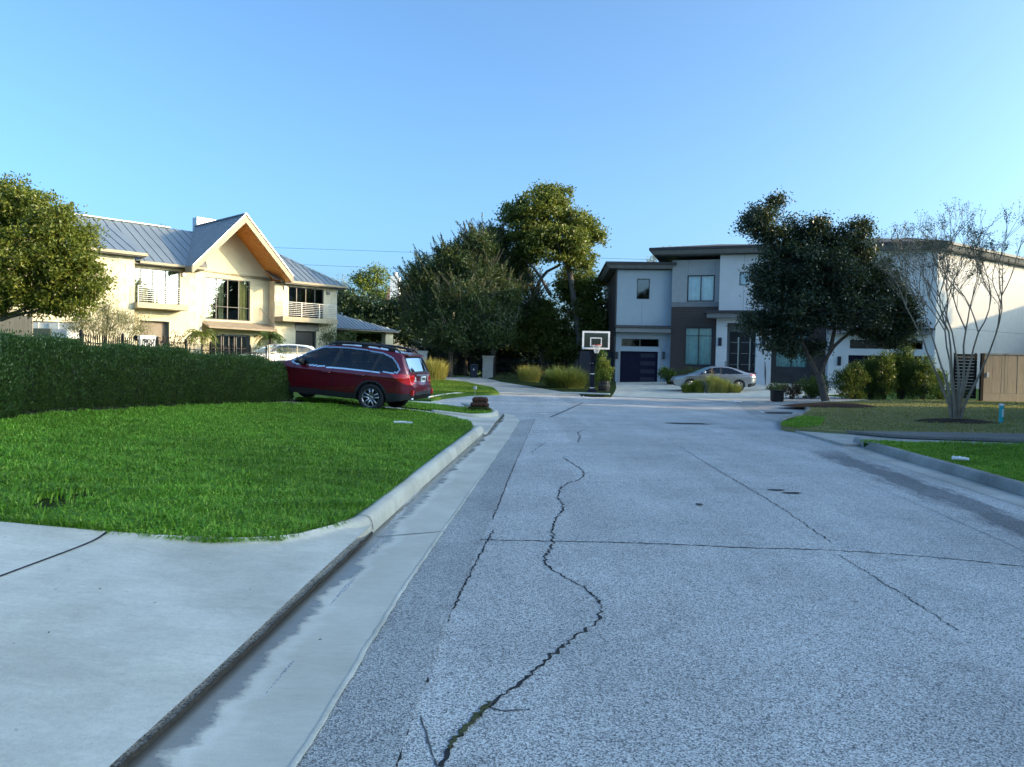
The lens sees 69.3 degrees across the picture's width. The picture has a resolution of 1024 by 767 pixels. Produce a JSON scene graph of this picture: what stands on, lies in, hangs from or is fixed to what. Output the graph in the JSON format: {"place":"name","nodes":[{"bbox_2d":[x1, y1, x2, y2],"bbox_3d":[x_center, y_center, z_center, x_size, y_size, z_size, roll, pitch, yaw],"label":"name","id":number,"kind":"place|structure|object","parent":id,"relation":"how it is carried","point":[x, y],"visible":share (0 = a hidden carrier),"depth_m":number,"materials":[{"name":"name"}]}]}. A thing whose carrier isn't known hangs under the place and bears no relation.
{"place":"outdoors","nodes":[
{"label":"outdoors","id":0,"kind":"place"},
{"bbox_2d":[134,335,155,345],"bbox_3d":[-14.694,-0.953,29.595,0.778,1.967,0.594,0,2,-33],"label":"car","id":1,"kind":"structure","parent":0,"point":[141,337],"depth_m":29.38,"materials":[{"name":"white paint"}]},
{"bbox_2d":[0,521,371,766],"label":"driveway apron","id":2,"kind":"object","parent":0,"point":[117,665],"visible":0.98,"depth_m":3.78,"materials":[{"name":"concrete"}]},
{"bbox_2d":[0,531,106,576],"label":"driveway joint","id":3,"kind":"object","parent":2,"relation":"on","point":[103,534],"visible":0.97,"depth_m":4.64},
{"bbox_2d":[0,401,471,540],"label":"front lawn","id":4,"kind":"structure","parent":0,"point":[50,505],"depth_m":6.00,"materials":[{"name":"plant"}]},
{"bbox_2d":[0,349,23,418],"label":"hedge","id":5,"kind":"object","parent":4,"relation":"on","point":[11,379],"visible":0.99,"depth_m":10.23,"materials":[{"name":"green plant"}]},
{"bbox_2d":[0,327,293,415],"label":"hedge","id":6,"kind":"object","parent":4,"relation":"on","point":[58,373],"visible":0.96,"depth_m":13.06,"materials":[{"name":"green plant"}]},
{"bbox_2d":[0,421,473,543],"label":"grass fringe","id":7,"kind":"object","parent":4,"relation":"on","point":[224,538],"depth_m":5.21,"materials":[{"name":"plant"}]},
{"bbox_2d":[295,400,431,410],"bbox_3d":[-3.004,0.603,21.572,4.967,0.492,6.340,1,2,0],"label":"lawn tongue","id":8,"kind":"object","parent":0,"point":[359,404],"visible":0.08,"depth_m":19.03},
{"bbox_2d":[295,396,492,413],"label":"grass","id":9,"kind":"structure","parent":8,"relation":"on","point":[430,406],"depth_m":19.54,"materials":[{"name":"plant"}]},
{"bbox_2d":[270,399,498,433],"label":"car driveway","id":10,"kind":"structure","parent":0,"point":[486,423],"depth_m":18.03,"materials":[{"name":"concrete"}]},
{"bbox_2d":[272,341,432,408],"bbox_3d":[-4.286,-0.281,18.500,4.568,1.595,2.090,6,3,14],"label":"station wagon","id":11,"kind":"object","parent":10,"relation":"on","point":[374,375],"visible":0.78,"depth_m":17.60,"materials":[{"name":"red paint"}]},
{"bbox_2d":[408,379,498,401],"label":"grass","id":12,"kind":"structure","parent":0,"point":[448,389],"depth_m":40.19,"materials":[{"name":"plant"}]},
{"bbox_2d":[482,356,493,377],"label":"gate pillar","id":13,"kind":"structure","parent":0,"point":[487,370],"depth_m":58.87,"materials":[{"name":"stone"}]},
{"bbox_2d":[428,351,481,376],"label":"iron gate","id":14,"kind":"structure","parent":13,"relation":"attached to","point":[466,367],"depth_m":58.35,"materials":[{"name":"metal"}]},
{"bbox_2d":[0,0,1023,328],"label":"sky","id":15,"kind":"structure","parent":0,"point":[374,127],"materials":[{"name":"blue"}]},
{"bbox_2d":[446,377,583,395],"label":"driveway","id":16,"kind":"structure","parent":0,"point":[506,388],"depth_m":43.97,"materials":[{"name":"concrete"}]},
{"bbox_2d":[470,364,477,376],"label":"wheelie bin","id":17,"kind":"object","parent":16,"relation":"on","point":[473,370],"visible":0.88,"depth_m":57.43,"materials":[{"name":"plastic"}]},
{"bbox_2d":[76,369,1011,411],"bbox_3d":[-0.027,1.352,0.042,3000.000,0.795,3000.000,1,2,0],"label":"ground","id":18,"kind":"structure","parent":0,"point":[296,394],"depth_m":39.34,"materials":[{"name":"plant"}]},
{"bbox_2d":[0,315,32,336],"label":"board fence","id":19,"kind":"object","parent":18,"relation":"on","point":[24,324],"visible":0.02,"depth_m":32.67,"materials":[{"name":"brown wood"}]},
{"bbox_2d":[33,328,76,338],"bbox_3d":[-21.636,-1.447,35.085,1.543,2.271,0.900,1,2,0],"label":"utility cabinet","id":20,"kind":"object","parent":18,"relation":"on","point":[42,330],"visible":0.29,"depth_m":34.65,"materials":[{"name":"paint"}]},
{"bbox_2d":[33,322,78,337],"bbox_3d":[-23.216,-1.857,37.650,2.293,2.454,0.325,1,2,0],"label":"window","id":21,"kind":"structure","parent":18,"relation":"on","point":[47,325],"depth_m":37.50,"materials":[{"name":"glass"}]},
{"bbox_2d":[0,171,117,325],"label":"tree","id":22,"kind":"object","parent":18,"relation":"on","point":[44,254],"visible":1,"depth_m":24.15,"materials":[{"name":"green plant"}]},
{"bbox_2d":[59,292,152,344],"bbox_3d":[-18.503,-2.218,33.592,4.273,4.010,2.304,1,2,0],"label":"shrub","id":23,"kind":"object","parent":18,"relation":"on","point":[121,316],"visible":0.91,"depth_m":33.51,"materials":[{"name":"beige plant"}]},
{"bbox_2d":[79,329,266,357],"bbox_3d":[-13.333,-0.995,31.492,0.100,1.929,17.100,1,2,0],"label":"iron fence","id":24,"kind":"object","parent":18,"relation":"on","point":[228,349],"visible":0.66,"depth_m":30.25,"materials":[{"name":"metal"}]},
{"bbox_2d":[182,329,219,348],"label":"palm plant","id":25,"kind":"object","parent":18,"relation":"on","point":[202,334],"visible":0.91,"depth_m":46.87,"materials":[{"name":"green plant"}]},
{"bbox_2d":[7,213,399,354],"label":"limestone house","id":26,"kind":"structure","parent":18,"relation":"on","point":[238,281],"depth_m":53.44,"materials":[{"name":"beige paint"}]},
{"bbox_2d":[141,321,166,345],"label":"garage door","id":27,"kind":"structure","parent":26,"relation":"in","point":[159,328],"depth_m":50.01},
{"bbox_2d":[134,267,178,304],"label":"balcony door","id":28,"kind":"structure","parent":26,"relation":"in","point":[143,276],"depth_m":49.93,"materials":[{"name":"white glass"}]},
{"bbox_2d":[205,277,249,320],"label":"picture window","id":29,"kind":"structure","parent":26,"relation":"in","point":[225,299],"depth_m":54.94,"materials":[{"name":"clear glass"}]},
{"bbox_2d":[222,335,234,354],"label":"entry door","id":30,"kind":"structure","parent":26,"relation":"in","point":[226,339],"depth_m":54.37,"materials":[{"name":"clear glass"}]},
{"bbox_2d":[235,335,246,354],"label":"entry door","id":31,"kind":"structure","parent":26,"relation":"in","point":[240,341],"depth_m":55.12,"materials":[{"name":"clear glass"}]},
{"bbox_2d":[295,331,313,346],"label":"garage door","id":32,"kind":"structure","parent":26,"relation":"in","point":[301,337],"depth_m":58.12,"materials":[{"name":"metal"}]},
{"bbox_2d":[288,286,322,318],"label":"balcony door","id":33,"kind":"structure","parent":26,"relation":"in","point":[296,294],"depth_m":57.82,"materials":[{"name":"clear glass"}]},
{"bbox_2d":[254,331,285,348],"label":"palm plant","id":34,"kind":"object","parent":18,"relation":"on","point":[275,335],"visible":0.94,"depth_m":50.68,"materials":[{"name":"green plant"}]},
{"bbox_2d":[239,344,314,360],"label":"parked car","id":35,"kind":"object","parent":18,"relation":"on","point":[291,346],"visible":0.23,"depth_m":46.88,"materials":[{"name":"white paint"}]},
{"bbox_2d":[268,345,316,360],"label":"iron fence","id":36,"kind":"object","parent":18,"relation":"on","point":[269,350],"visible":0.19,"depth_m":41.34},
{"bbox_2d":[316,320,358,345],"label":"shrub","id":37,"kind":"object","parent":18,"relation":"on","point":[329,337],"visible":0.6,"depth_m":55.61,"materials":[{"name":"green plant"}]},
{"bbox_2d":[347,262,390,342],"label":"tree","id":38,"kind":"object","parent":18,"relation":"on","point":[365,281],"visible":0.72,"depth_m":99.11,"materials":[{"name":"green plant"}]},
{"bbox_2d":[337,280,424,349],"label":"tree","id":39,"kind":"object","parent":18,"relation":"on","point":[383,312],"visible":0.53,"depth_m":71.53,"materials":[{"name":"green plant"}]},
{"bbox_2d":[387,272,453,350],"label":"house","id":40,"kind":"structure","parent":18,"relation":"on","point":[392,283],"depth_m":87.26,"materials":[{"name":"beige paint"}]},
{"bbox_2d":[425,357,450,379],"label":"ornamental grass","id":41,"kind":"object","parent":18,"relation":"on","point":[437,371],"depth_m":48.59,"materials":[{"name":"plant"}]},
{"bbox_2d":[389,213,528,376],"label":"tree","id":42,"kind":"object","parent":18,"relation":"on","point":[456,274],"visible":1,"depth_m":56.03,"materials":[{"name":"green plant"}]},
{"bbox_2d":[452,219,553,376],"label":"tree","id":43,"kind":"object","parent":18,"relation":"on","point":[529,301],"visible":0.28,"depth_m":59.82,"materials":[{"name":"green plant"}]},
{"bbox_2d":[404,324,602,375],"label":"tree","id":44,"kind":"object","parent":18,"relation":"on","point":[502,353],"visible":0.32,"depth_m":67.63,"materials":[{"name":"green plant"}]},
{"bbox_2d":[489,179,611,373],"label":"oak tree","id":45,"kind":"object","parent":18,"relation":"on","point":[537,235],"visible":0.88,"depth_m":59.10,"materials":[{"name":"green plant"}]},
{"bbox_2d":[766,381,789,389],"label":"shrub","id":46,"kind":"object","parent":18,"relation":"on","point":[775,386],"visible":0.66,"depth_m":43.23,"materials":[{"name":"green plant"}]},
{"bbox_2d":[781,379,802,398],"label":"shrub","id":47,"kind":"object","parent":18,"relation":"on","point":[795,390],"visible":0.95,"depth_m":34.17,"materials":[{"name":"green plant"}]},
{"bbox_2d":[597,238,1023,389],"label":"modern house","id":48,"kind":"structure","parent":18,"relation":"on","point":[676,307],"depth_m":50.54,"materials":[{"name":"grey paint"}]},
{"bbox_2d":[620,351,657,381],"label":"garage door","id":49,"kind":"structure","parent":48,"relation":"in","point":[634,365],"depth_m":52.07,"materials":[{"name":"metal"}]},
{"bbox_2d":[621,338,658,346],"bbox_3d":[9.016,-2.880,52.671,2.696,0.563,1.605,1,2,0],"label":"transom window","id":50,"kind":"structure","parent":48,"relation":"in","point":[624,341],"depth_m":51.97,"materials":[{"name":"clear glass"}]},
{"bbox_2d":[637,279,649,298],"bbox_3d":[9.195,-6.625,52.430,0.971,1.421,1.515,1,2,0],"label":"window","id":51,"kind":"structure","parent":48,"relation":"in","point":[643,285],"depth_m":51.73,"materials":[{"name":"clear glass"}]},
{"bbox_2d":[684,327,712,365],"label":"window","id":52,"kind":"structure","parent":48,"relation":"in","point":[698,340],"depth_m":50.86,"materials":[{"name":"blue glass"}]},
{"bbox_2d":[687,275,714,301],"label":"window","id":53,"kind":"structure","parent":48,"relation":"in","point":[700,288],"depth_m":50.74,"materials":[{"name":"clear glass"}]},
{"bbox_2d":[729,332,755,372],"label":"front door","id":54,"kind":"structure","parent":48,"relation":"in","point":[741,349],"depth_m":50.43,"materials":[{"name":"glass"}]},
{"bbox_2d":[775,329,807,367],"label":"window","id":55,"kind":"structure","parent":48,"relation":"in","point":[781,363],"depth_m":49.93,"materials":[{"name":"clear glass"}]},
{"bbox_2d":[848,355,920,389],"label":"garage door","id":56,"kind":"structure","parent":48,"relation":"in","point":[851,358],"depth_m":47.68,"materials":[{"name":"metal"}]},
{"bbox_2d":[850,340,921,348],"bbox_3d":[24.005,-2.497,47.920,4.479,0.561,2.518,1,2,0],"label":"transom window","id":57,"kind":"structure","parent":48,"relation":"in","point":[853,345],"depth_m":47.50,"materials":[{"name":"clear glass"}]},
{"bbox_2d":[795,373,831,398],"bbox_3d":[14.079,0.169,34.663,1.870,1.417,1.353,1,2,0],"label":"shrub","id":58,"kind":"object","parent":18,"relation":"on","point":[811,390],"visible":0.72,"depth_m":34.52,"materials":[{"name":"green plant"}]},
{"bbox_2d":[726,186,931,400],"bbox_3d":[13.481,-3.696,31.581,7.798,9.309,5.290,0,2,-28],"label":"tree","id":59,"kind":"object","parent":18,"relation":"on","point":[835,280],"visible":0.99,"depth_m":31.07,"materials":[{"name":"green plant"}]},
{"bbox_2d":[827,359,874,398],"bbox_3d":[15.559,-0.021,33.933,2.024,2.268,1.911,1,2,0],"label":"shrub","id":60,"kind":"object","parent":18,"relation":"on","point":[848,378],"visible":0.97,"depth_m":33.65,"materials":[{"name":"green plant"}]},
{"bbox_2d":[857,354,884,399],"bbox_3d":[16.606,-0.205,34.449,1.604,2.409,1.570,1,2,0],"label":"shrub","id":61,"kind":"object","parent":18,"relation":"on","point":[870,395],"visible":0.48,"depth_m":34.27,"materials":[{"name":"green plant"}]},
{"bbox_2d":[867,349,901,399],"bbox_3d":[17.020,-0.428,33.930,1.423,2.691,1.479,1,2,0],"label":"shrub","id":62,"kind":"object","parent":18,"relation":"on","point":[885,365],"visible":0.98,"depth_m":33.71,"materials":[{"name":"green plant"}]},
{"bbox_2d":[888,344,922,399],"bbox_3d":[18.112,-0.524,34.502,1.801,2.976,1.695,2,2,34],"label":"shrub","id":63,"kind":"object","parent":18,"relation":"on","point":[902,363],"visible":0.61,"depth_m":34.24,"materials":[{"name":"green plant"}]},
{"bbox_2d":[900,353,942,399],"bbox_3d":[18.760,-0.221,33.791,1.862,2.483,1.691,1,2,0],"label":"shrub","id":64,"kind":"object","parent":18,"relation":"on","point":[925,380],"visible":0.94,"depth_m":33.67,"materials":[{"name":"green plant"}]},
{"bbox_2d":[929,367,951,399],"bbox_3d":[19.872,0.169,34.475,1.351,1.909,1.201,1,2,0],"label":"shrub","id":65,"kind":"object","parent":18,"relation":"on","point":[940,395],"visible":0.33,"depth_m":34.31,"materials":[{"name":"green plant"}]},
{"bbox_2d":[488,376,615,396],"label":"planting bed","id":66,"kind":"object","parent":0,"point":[541,384],"visible":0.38,"depth_m":45.48,"materials":[{"name":"soil"}]},
{"bbox_2d":[514,363,542,381],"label":"ornamental grass","id":67,"kind":"object","parent":66,"relation":"on","point":[527,374],"depth_m":48.65,"materials":[{"name":"plant"}]},
{"bbox_2d":[495,356,572,376],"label":"iron fence","id":68,"kind":"object","parent":66,"relation":"on","point":[513,361],"visible":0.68,"depth_m":59.79,"materials":[{"name":"metal"}]},
{"bbox_2d":[533,363,594,388],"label":"ornamental grass","id":69,"kind":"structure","parent":66,"relation":"on","point":[565,378],"depth_m":43.95,"materials":[{"name":"plant"}]},
{"bbox_2d":[582,331,609,392],"bbox_3d":[4.202,-1.106,38.716,1.347,3.239,1.880,0,2,-22],"label":"basketball hoop","id":70,"kind":"object","parent":66,"relation":"on","point":[594,349],"visible":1,"depth_m":38.60,"materials":[{"name":"white paint"}]},
{"bbox_2d":[580,351,613,380],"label":"board fence","id":71,"kind":"object","parent":66,"relation":"on","point":[584,364],"visible":0.26,"depth_m":52.72,"materials":[{"name":"wood"}]},
{"bbox_2d":[598,381,609,390],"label":"barrel planter","id":72,"kind":"object","parent":66,"relation":"on","point":[604,385],"visible":0.89,"depth_m":41.89,"materials":[{"name":"brown wood"}]},
{"bbox_2d":[594,356,616,390],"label":"shrub","id":73,"kind":"object","parent":72,"relation":"in","point":[604,368],"visible":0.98,"depth_m":41.99,"materials":[{"name":"green plant"}]},
{"bbox_2d":[109,394,1023,766],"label":"road","id":74,"kind":"structure","parent":0,"point":[679,656],"depth_m":4.44,"materials":[{"name":"asphalt"}]},
{"bbox_2d":[119,532,372,766],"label":"apron edge","id":75,"kind":"object","parent":74,"relation":"on","point":[158,733],"visible":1,"depth_m":3.40,"materials":[{"name":"concrete"}]},
{"bbox_2d":[127,413,517,766],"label":"gutter","id":76,"kind":"object","parent":74,"relation":"on","point":[231,718],"visible":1,"depth_m":3.71,"materials":[{"name":"concrete"}]},
{"bbox_2d":[288,420,519,766],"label":"gutter lip","id":77,"kind":"object","parent":74,"relation":"on","point":[296,759],"visible":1,"depth_m":3.74,"materials":[{"name":"concrete"}]},
{"bbox_2d":[326,426,483,537],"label":"kerb","id":78,"kind":"structure","parent":74,"relation":"on","point":[382,509],"depth_m":7.92,"materials":[{"name":"concrete"}]},
{"bbox_2d":[296,419,534,766],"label":"road edge strip","id":79,"kind":"object","parent":74,"relation":"on","point":[369,719],"visible":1,"depth_m":3.78,"materials":[{"name":"concrete"}]},
{"bbox_2d":[396,529,493,766],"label":"road crack","id":80,"kind":"object","parent":74,"relation":"on","point":[427,680],"visible":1,"depth_m":4.67,"materials":[{"name":"asphalt"}]},
{"bbox_2d":[432,402,498,417],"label":"kerb","id":81,"kind":"structure","parent":74,"relation":"on","point":[494,413],"depth_m":19.03,"materials":[{"name":"concrete"}]},
{"bbox_2d":[447,701,495,748],"bbox_3d":[-0.175,1.397,3.050,0.058,0.001,0.435,2,2,22],"label":"moss line","id":82,"kind":"object","parent":74,"relation":"on","point":[476,715],"visible":1,"depth_m":3.05,"materials":[{"name":"plant"}]},
{"bbox_2d":[430,392,609,396],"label":"kerb","id":83,"kind":"structure","parent":74,"relation":"on","point":[554,393],"depth_m":37.94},
{"bbox_2d":[438,458,603,766],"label":"road crack","id":84,"kind":"object","parent":74,"relation":"on","point":[447,750],"visible":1,"depth_m":3.85,"materials":[{"name":"asphalt"}]},
{"bbox_2d":[481,539,1018,565],"bbox_3d":[1.730,1.347,6.052,4.451,0.001,0.274,1,2,6],"label":"road crack","id":85,"kind":"object","parent":74,"relation":"on","point":[748,547],"visible":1,"depth_m":6.09,"materials":[{"name":"asphalt"}]},
{"bbox_2d":[737,399,818,421],"bbox_3d":[9.224,0.870,27.130,3.217,0.111,14.970,2,2,25],"label":"road edge strip","id":86,"kind":"object","parent":74,"relation":"on","point":[754,409],"visible":0.71,"depth_m":26.42,"materials":[{"name":"concrete"}]},
{"bbox_2d":[770,390,784,401],"bbox_3d":[11.346,0.525,31.692,0.470,0.470,0.470,1,2,0],"label":"planter box","id":87,"kind":"object","parent":86,"relation":"on","point":[777,395],"visible":1,"depth_m":31.48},
{"bbox_2d":[777,401,828,426],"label":"kerb","id":88,"kind":"structure","parent":74,"relation":"on","point":[789,417],"depth_m":21.05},
{"bbox_2d":[839,554,957,629],"bbox_3d":[2.596,1.393,5.089,0.056,0.001,1.672,1,2,2],"label":"road crack","id":89,"kind":"object","parent":74,"relation":"on","point":[904,595],"visible":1,"depth_m":4.87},
{"bbox_2d":[777,444,1023,550],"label":"strip","id":90,"kind":"object","parent":74,"relation":"on","point":[1001,520],"visible":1,"depth_m":8.97,"materials":[{"name":"concrete"}]},
{"bbox_2d":[833,444,1023,506],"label":"gutter","id":91,"kind":"object","parent":74,"relation":"on","point":[1012,498],"visible":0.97,"depth_m":10.27,"materials":[{"name":"concrete"}]},
{"bbox_2d":[853,437,1023,495],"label":"kerb","id":92,"kind":"structure","parent":74,"relation":"on","point":[997,481],"depth_m":10.61,"materials":[{"name":"concrete"}]},
{"bbox_2d":[681,382,693,392],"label":"ornamental grass","id":93,"kind":"object","parent":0,"point":[686,388],"depth_m":41.02,"materials":[{"name":"green plant"}]},
{"bbox_2d":[689,378,709,392],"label":"ornamental grass","id":94,"kind":"object","parent":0,"point":[697,387],"depth_m":40.85,"materials":[{"name":"green plant"}]},
{"bbox_2d":[704,372,721,392],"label":"ornamental grass","id":95,"kind":"object","parent":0,"point":[711,385],"depth_m":40.68,"materials":[{"name":"plant"}]},
{"bbox_2d":[612,382,847,402],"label":"house driveway","id":96,"kind":"structure","parent":0,"point":[757,394],"depth_m":40.26,"materials":[{"name":"concrete"}]},
{"bbox_2d":[670,366,756,389],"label":"sedan","id":97,"kind":"object","parent":96,"relation":"on","point":[742,378],"visible":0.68,"depth_m":42.31,"materials":[{"name":"silver paint"}]},
{"bbox_2d":[716,377,731,392],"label":"ornamental grass","id":98,"kind":"object","parent":96,"relation":"on","point":[724,386],"depth_m":40.53,"materials":[{"name":"green plant"}]},
{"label":"flower pot","id":99,"kind":"object","parent":96,"relation":"on","visible":0},
{"bbox_2d":[656,366,678,383],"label":"shrub","id":100,"kind":"object","parent":99,"relation":"in","point":[664,371],"visible":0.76,"depth_m":48.34,"materials":[{"name":"green plant"}]},
{"bbox_2d":[729,384,741,392],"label":"ornamental grass","id":101,"kind":"object","parent":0,"point":[734,388],"depth_m":40.46,"materials":[{"name":"green plant"}]},
{"bbox_2d":[780,399,1023,433],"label":"lawn","id":102,"kind":"structure","parent":0,"point":[793,429],"depth_m":19.32,"materials":[{"name":"plant"}]},
{"bbox_2d":[781,415,824,427],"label":"grass","id":103,"kind":"structure","parent":102,"relation":"on","point":[797,420],"depth_m":18.34,"materials":[{"name":"plant"}]},
{"bbox_2d":[780,402,878,407],"bbox_3d":[11.246,0.756,26.035,3.084,0.172,3.316,0,2,-27],"label":"mulch ring","id":104,"kind":"object","parent":102,"relation":"on","point":[831,405],"visible":0.98,"depth_m":25.35,"materials":[{"name":"soil"}]},
{"bbox_2d":[846,431,1023,441],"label":"gravel strip","id":105,"kind":"object","parent":102,"relation":"on","point":[1012,437],"visible":0.99,"depth_m":14.93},
{"bbox_2d":[912,418,995,423],"bbox_3d":[10.979,0.925,18.452,1.942,0.097,1.886,1,2,0],"label":"mulch ring","id":106,"kind":"object","parent":102,"relation":"on","point":[961,421],"visible":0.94,"depth_m":18.11,"materials":[{"name":"soil"}]},
{"bbox_2d":[863,196,1023,418],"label":"bare tree","id":107,"kind":"object","parent":106,"relation":"on","point":[955,405],"visible":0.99,"depth_m":18.40,"materials":[{"name":"grey plant"}]},
{"bbox_2d":[953,353,977,398],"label":"slat gate","id":108,"kind":"structure","parent":102,"relation":"on","point":[973,370],"depth_m":31.62,"materials":[{"name":"metal"}]},
{"bbox_2d":[978,353,1023,401],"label":"plank fence","id":109,"kind":"object","parent":102,"relation":"on","point":[1000,375],"visible":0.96,"depth_m":31.37,"materials":[{"name":"brown wood"}]},
{"bbox_2d":[795,430,1023,446],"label":"concrete walk","id":110,"kind":"structure","parent":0,"point":[841,439],"depth_m":15.06,"materials":[{"name":"concrete"}]},
{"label":"right front lawn","id":111,"kind":"structure","parent":0,"visible":0},
{"bbox_2d":[860,439,1023,481],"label":"grass","id":112,"kind":"structure","parent":111,"relation":"on","point":[999,458],"depth_m":11.96,"materials":[{"name":"plant"}]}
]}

